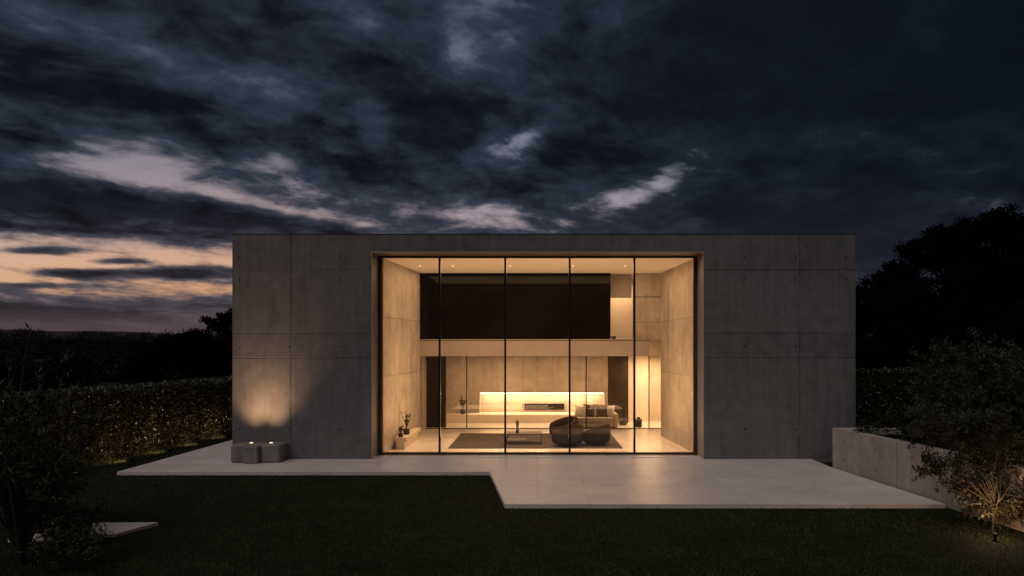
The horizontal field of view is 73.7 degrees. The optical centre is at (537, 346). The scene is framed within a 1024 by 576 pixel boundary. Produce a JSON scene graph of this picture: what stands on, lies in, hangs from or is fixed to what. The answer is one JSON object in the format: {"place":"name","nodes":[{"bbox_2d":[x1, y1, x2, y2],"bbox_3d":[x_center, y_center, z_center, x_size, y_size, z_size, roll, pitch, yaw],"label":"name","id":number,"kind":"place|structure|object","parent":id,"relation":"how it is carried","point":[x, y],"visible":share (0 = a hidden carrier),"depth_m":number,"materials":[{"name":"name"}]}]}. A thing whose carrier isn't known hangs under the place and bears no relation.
{"place":"outdoors","nodes":[
{"label":"outdoors","id":0,"kind":"place"},
{"bbox_2d":[0,329,984,353],"bbox_3d":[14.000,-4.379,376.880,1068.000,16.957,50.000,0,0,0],"label":"hill terrain","id":1,"kind":"structure","parent":0,"point":[65,333],"depth_m":397.69,"materials":[{"name":"black plant"}]},
{"bbox_2d":[0,354,1023,575],"bbox_3d":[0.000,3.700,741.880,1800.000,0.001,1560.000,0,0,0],"label":"ground","id":2,"kind":"structure","parent":0,"point":[388,557],"depth_m":13.38,"materials":[{"name":"green plant"}]},
{"bbox_2d":[0,369,114,533],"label":"oleander shrub","id":3,"kind":"object","parent":2,"relation":"on","point":[82,439],"visible":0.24,"depth_m":13.34,"materials":[{"name":"green plant"}]},
{"bbox_2d":[0,322,119,564],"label":"oleander shrub","id":4,"kind":"object","parent":2,"relation":"on","point":[16,508],"visible":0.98,"depth_m":11.53,"materials":[{"name":"green plant"}]},
{"bbox_2d":[14,514,109,574],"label":"shrub","id":5,"kind":"object","parent":2,"relation":"on","point":[66,546],"visible":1,"depth_m":11.13,"materials":[{"name":"green plant"}]},
{"bbox_2d":[34,498,113,544],"bbox_3d":[-8.684,3.283,12.777,1.306,1.061,1.356,0,0,-42],"label":"shrub","id":6,"kind":"object","parent":2,"relation":"on","point":[85,512],"visible":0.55,"depth_m":12.59,"materials":[{"name":"green plant"}]},
{"bbox_2d":[8,522,157,542],"bbox_3d":[-8.927,3.675,13.506,2.146,0.090,1.248,0,0,0],"label":"stepping stone","id":7,"kind":"object","parent":2,"relation":"on","point":[119,528],"visible":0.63,"depth_m":13.70,"materials":[{"name":"stone"}]},
{"bbox_2d":[0,375,231,474],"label":"clipped hedge","id":8,"kind":"object","parent":2,"relation":"on","point":[149,416],"visible":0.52,"depth_m":24.50,"materials":[{"name":"green plant"}]},
{"bbox_2d":[0,334,231,358],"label":"distant woods","id":9,"kind":"object","parent":2,"relation":"on","point":[120,345],"visible":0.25,"depth_m":210.34,"materials":[{"name":"green plant"}]},
{"bbox_2d":[0,328,231,355],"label":"ridge woods","id":10,"kind":"object","parent":2,"relation":"on","point":[20,333],"visible":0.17,"depth_m":284.52,"materials":[{"name":"green plant"}]},
{"bbox_2d":[119,308,231,383],"bbox_3d":[-19.988,0.700,39.903,8.449,6.448,4.646,0,0,0],"label":"oak tree","id":11,"kind":"object","parent":2,"relation":"on","point":[192,355],"visible":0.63,"depth_m":38.73,"materials":[{"name":"green plant"}]},
{"bbox_2d":[0,334,986,382],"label":"woods","id":12,"kind":"object","parent":2,"relation":"on","point":[86,364],"visible":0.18,"depth_m":106.57,"materials":[{"name":"green plant"}]},
{"bbox_2d":[232,234,855,461],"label":"concrete house","id":13,"kind":"structure","parent":2,"relation":"on","point":[720,346],"depth_m":21.88,"materials":[{"name":"grey concrete"}]},
{"bbox_2d":[394,428,420,448],"bbox_3d":[-4.760,3.370,25.180,0.420,0.420,3.000,0,0,0],"label":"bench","id":14,"kind":"object","parent":13,"relation":"on","point":[404,441],"visible":0.87,"depth_m":24.28,"materials":[{"name":"beige paint"}]},
{"bbox_2d":[398,425,403,436],"bbox_3d":[-4.752,2.942,23.812,0.224,0.430,0.224,0,0,0],"label":"potted plant","id":15,"kind":"object","parent":14,"relation":"on","point":[400,434],"visible":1,"depth_m":23.78,"materials":[{"name":"green plant"}]},
{"bbox_2d":[400,411,410,434],"bbox_3d":[-4.730,2.725,24.569,0.343,0.864,0.376,0,0,33],"label":"potted plant","id":16,"kind":"object","parent":14,"relation":"on","point":[406,430],"visible":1,"depth_m":24.52,"materials":[{"name":"green plant"}]},
{"bbox_2d":[426,356,445,426],"bbox_3d":[-4.490,1.983,30.265,0.880,3.195,0.070,0,0,0],"label":"door","id":17,"kind":"structure","parent":13,"relation":"in","point":[431,361],"depth_m":30.23,"materials":[{"name":"brown wood"}]},
{"bbox_2d":[458,396,465,413],"bbox_3d":[-3.594,2.754,32.370,0.425,0.887,0.449,0,0,0],"label":"potted plant","id":18,"kind":"object","parent":13,"relation":"on","point":[462,411],"visible":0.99,"depth_m":32.37,"materials":[{"name":"green plant"}]},
{"bbox_2d":[448,433,622,448],"bbox_3d":[-0.075,3.569,26.030,6.150,0.018,4.100,0,0,0],"label":"rug","id":19,"kind":"object","parent":13,"relation":"on","point":[483,441],"visible":0.76,"depth_m":25.10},
{"bbox_2d":[506,431,541,444],"bbox_3d":[-0.500,3.364,25.180,1.320,0.390,0.800,0,0,0],"label":"coffee table","id":20,"kind":"object","parent":19,"relation":"on","point":[522,433],"visible":0.94,"depth_m":25.14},
{"bbox_2d":[516,420,518,432],"bbox_3d":[-0.745,2.935,25.180,0.127,0.465,0.080,0,0,0],"label":"sculpture","id":21,"kind":"object","parent":20,"relation":"on","point":[517,426],"visible":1,"depth_m":25.14,"materials":[{"name":"black ceramic"}]},
{"bbox_2d":[549,416,578,434],"bbox_3d":[1.029,3.144,26.600,1.111,0.828,1.190,0,0,-35],"label":"armchair","id":22,"kind":"object","parent":19,"relation":"on","point":[559,423],"visible":0.37,"depth_m":26.76,"materials":[{"name":"brown fabric"}]},
{"bbox_2d":[552,424,583,446],"bbox_3d":[1.097,3.152,24.606,1.165,0.811,1.099,0,0,-35],"label":"armchair","id":23,"kind":"object","parent":19,"relation":"on","point":[560,436],"visible":0.91,"depth_m":24.16,"materials":[{"name":"brown fabric"}]},
{"bbox_2d":[583,424,610,445],"bbox_3d":[2.129,3.178,24.875,1.062,0.761,1.092,0,0,30],"label":"armchair","id":24,"kind":"object","parent":19,"relation":"on","point":[598,436],"visible":0.99,"depth_m":24.42,"materials":[{"name":"brown fabric"}]},
{"bbox_2d":[378,256,696,453],"bbox_3d":[0.000,0.267,22.800,10.650,6.623,0.160,0,0,0],"label":"window","id":25,"kind":"structure","parent":13,"relation":"in","point":[379,257],"depth_m":22.74,"materials":[{"name":"brown metal"}]},
{"bbox_2d":[565,412,617,426],"bbox_3d":[2.375,3.205,30.485,2.350,0.690,0.910,0,0,0],"label":"sofa","id":26,"kind":"object","parent":13,"relation":"on","point":[599,421],"visible":0.57,"depth_m":30.05,"materials":[{"name":"beige fabric"}]},
{"bbox_2d":[574,405,584,416],"bbox_3d":[1.900,2.874,30.358,0.540,0.507,0.278,0,0,20],"label":"throw pillow","id":27,"kind":"object","parent":26,"relation":"on","point":[579,411],"visible":0.89,"depth_m":30.28,"materials":[{"name":"beige fabric"}]},
{"bbox_2d":[583,404,595,416],"bbox_3d":[2.270,2.846,30.417,0.600,0.564,0.308,0,0,24],"label":"throw pillow","id":28,"kind":"object","parent":26,"relation":"on","point":[590,410],"visible":0.77,"depth_m":30.29,"materials":[{"name":"brown fabric"}]},
{"bbox_2d":[596,404,608,416],"bbox_3d":[2.870,2.846,30.310,0.600,0.564,0.308,0,0,0],"label":"throw pillow","id":29,"kind":"object","parent":26,"relation":"on","point":[601,410],"visible":1,"depth_m":30.21,"materials":[{"name":"brown fabric"}]},
{"bbox_2d":[607,406,613,416],"bbox_3d":[3.150,2.874,30.307,0.540,0.507,0.278,0,0,4],"label":"throw pillow","id":30,"kind":"object","parent":26,"relation":"on","point":[610,411],"visible":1,"depth_m":30.21,"materials":[{"name":"beige fabric"}]},
{"bbox_2d":[609,356,627,422],"bbox_3d":[3.805,1.983,31.965,0.890,3.195,0.070,0,0,0],"label":"door","id":31,"kind":"structure","parent":13,"relation":"in","point":[618,365],"depth_m":31.93,"materials":[{"name":"brown wood"}]},
{"bbox_2d":[619,408,626,424],"bbox_3d":[3.900,3.192,31.153,0.357,0.776,0.411,0,0,0],"label":"potted plant","id":32,"kind":"object","parent":13,"relation":"on","point":[623,421],"visible":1,"depth_m":31.10,"materials":[{"name":"green plant"}]},
{"bbox_2d":[636,416,641,426],"bbox_3d":[4.500,3.330,30.480,0.336,0.501,0.336,0,0,0],"label":"potted plant","id":33,"kind":"object","parent":13,"relation":"on","point":[638,422],"visible":0.96,"depth_m":30.33,"materials":[{"name":"plant"}]},
{"bbox_2d":[833,428,1023,531],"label":"concrete planter","id":34,"kind":"object","parent":2,"relation":"on","point":[888,459],"visible":0.37,"depth_m":17.63,"materials":[{"name":"concrete"}]},
{"bbox_2d":[852,404,949,439],"bbox_3d":[10.544,2.226,19.156,3.382,1.248,1.199,0,0,0],"label":"olive shrub","id":35,"kind":"object","parent":34,"relation":"in","point":[891,420],"visible":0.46,"depth_m":19.20,"materials":[{"name":"green plant"}]},
{"bbox_2d":[902,333,1023,451],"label":"olive shrub","id":36,"kind":"object","parent":34,"relation":"in","point":[985,358],"visible":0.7,"depth_m":16.62,"materials":[{"name":"green plant"}]},
{"bbox_2d":[943,362,1023,426],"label":"olive shrub","id":37,"kind":"object","parent":34,"relation":"in","point":[986,379],"visible":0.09,"depth_m":18.62,"materials":[{"name":"green plant"}]},
{"bbox_2d":[858,273,1006,367],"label":"oak tree","id":38,"kind":"object","parent":2,"relation":"on","point":[963,289],"visible":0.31,"depth_m":42.18,"materials":[{"name":"green plant"}]},
{"bbox_2d":[856,366,1023,427],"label":"clipped hedge","id":39,"kind":"object","parent":2,"relation":"on","point":[878,391],"visible":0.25,"depth_m":27.76,"materials":[{"name":"green plant"}]},
{"bbox_2d":[867,201,1023,337],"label":"pine tree","id":40,"kind":"object","parent":2,"relation":"on","point":[947,249],"visible":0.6,"depth_m":44.14,"materials":[{"name":"green plant"}]},
{"bbox_2d":[900,401,1023,532],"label":"olive shrub","id":41,"kind":"object","parent":2,"relation":"on","point":[978,460],"visible":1,"depth_m":13.39,"materials":[{"name":"green plant"}]},
{"bbox_2d":[938,302,1023,367],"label":"oak tree","id":42,"kind":"object","parent":2,"relation":"on","point":[1010,325],"visible":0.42,"depth_m":37.02,"materials":[{"name":"green plant"}]},
{"bbox_2d":[992,532,997,541],"bbox_3d":[8.700,3.619,12.980,0.090,0.162,0.090,0,0,0],"label":"garden light","id":43,"kind":"object","parent":2,"relation":"on","point":[995,534],"visible":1,"depth_m":12.95,"materials":[{"name":"black metal"}]},
{"bbox_2d":[0,0,1023,336],"label":"sky","id":44,"kind":"structure","parent":0,"point":[137,137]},
{"bbox_2d":[117,440,945,507],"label":"terrace paving","id":45,"kind":"structure","parent":0,"point":[608,482],"depth_m":18.93,"materials":[{"name":"grey concrete"}]},
{"bbox_2d":[231,442,287,463],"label":"concrete plinth","id":46,"kind":"structure","parent":45,"relation":"on","point":[256,452],"depth_m":21.14,"materials":[{"name":"grey concrete"}]}
]}

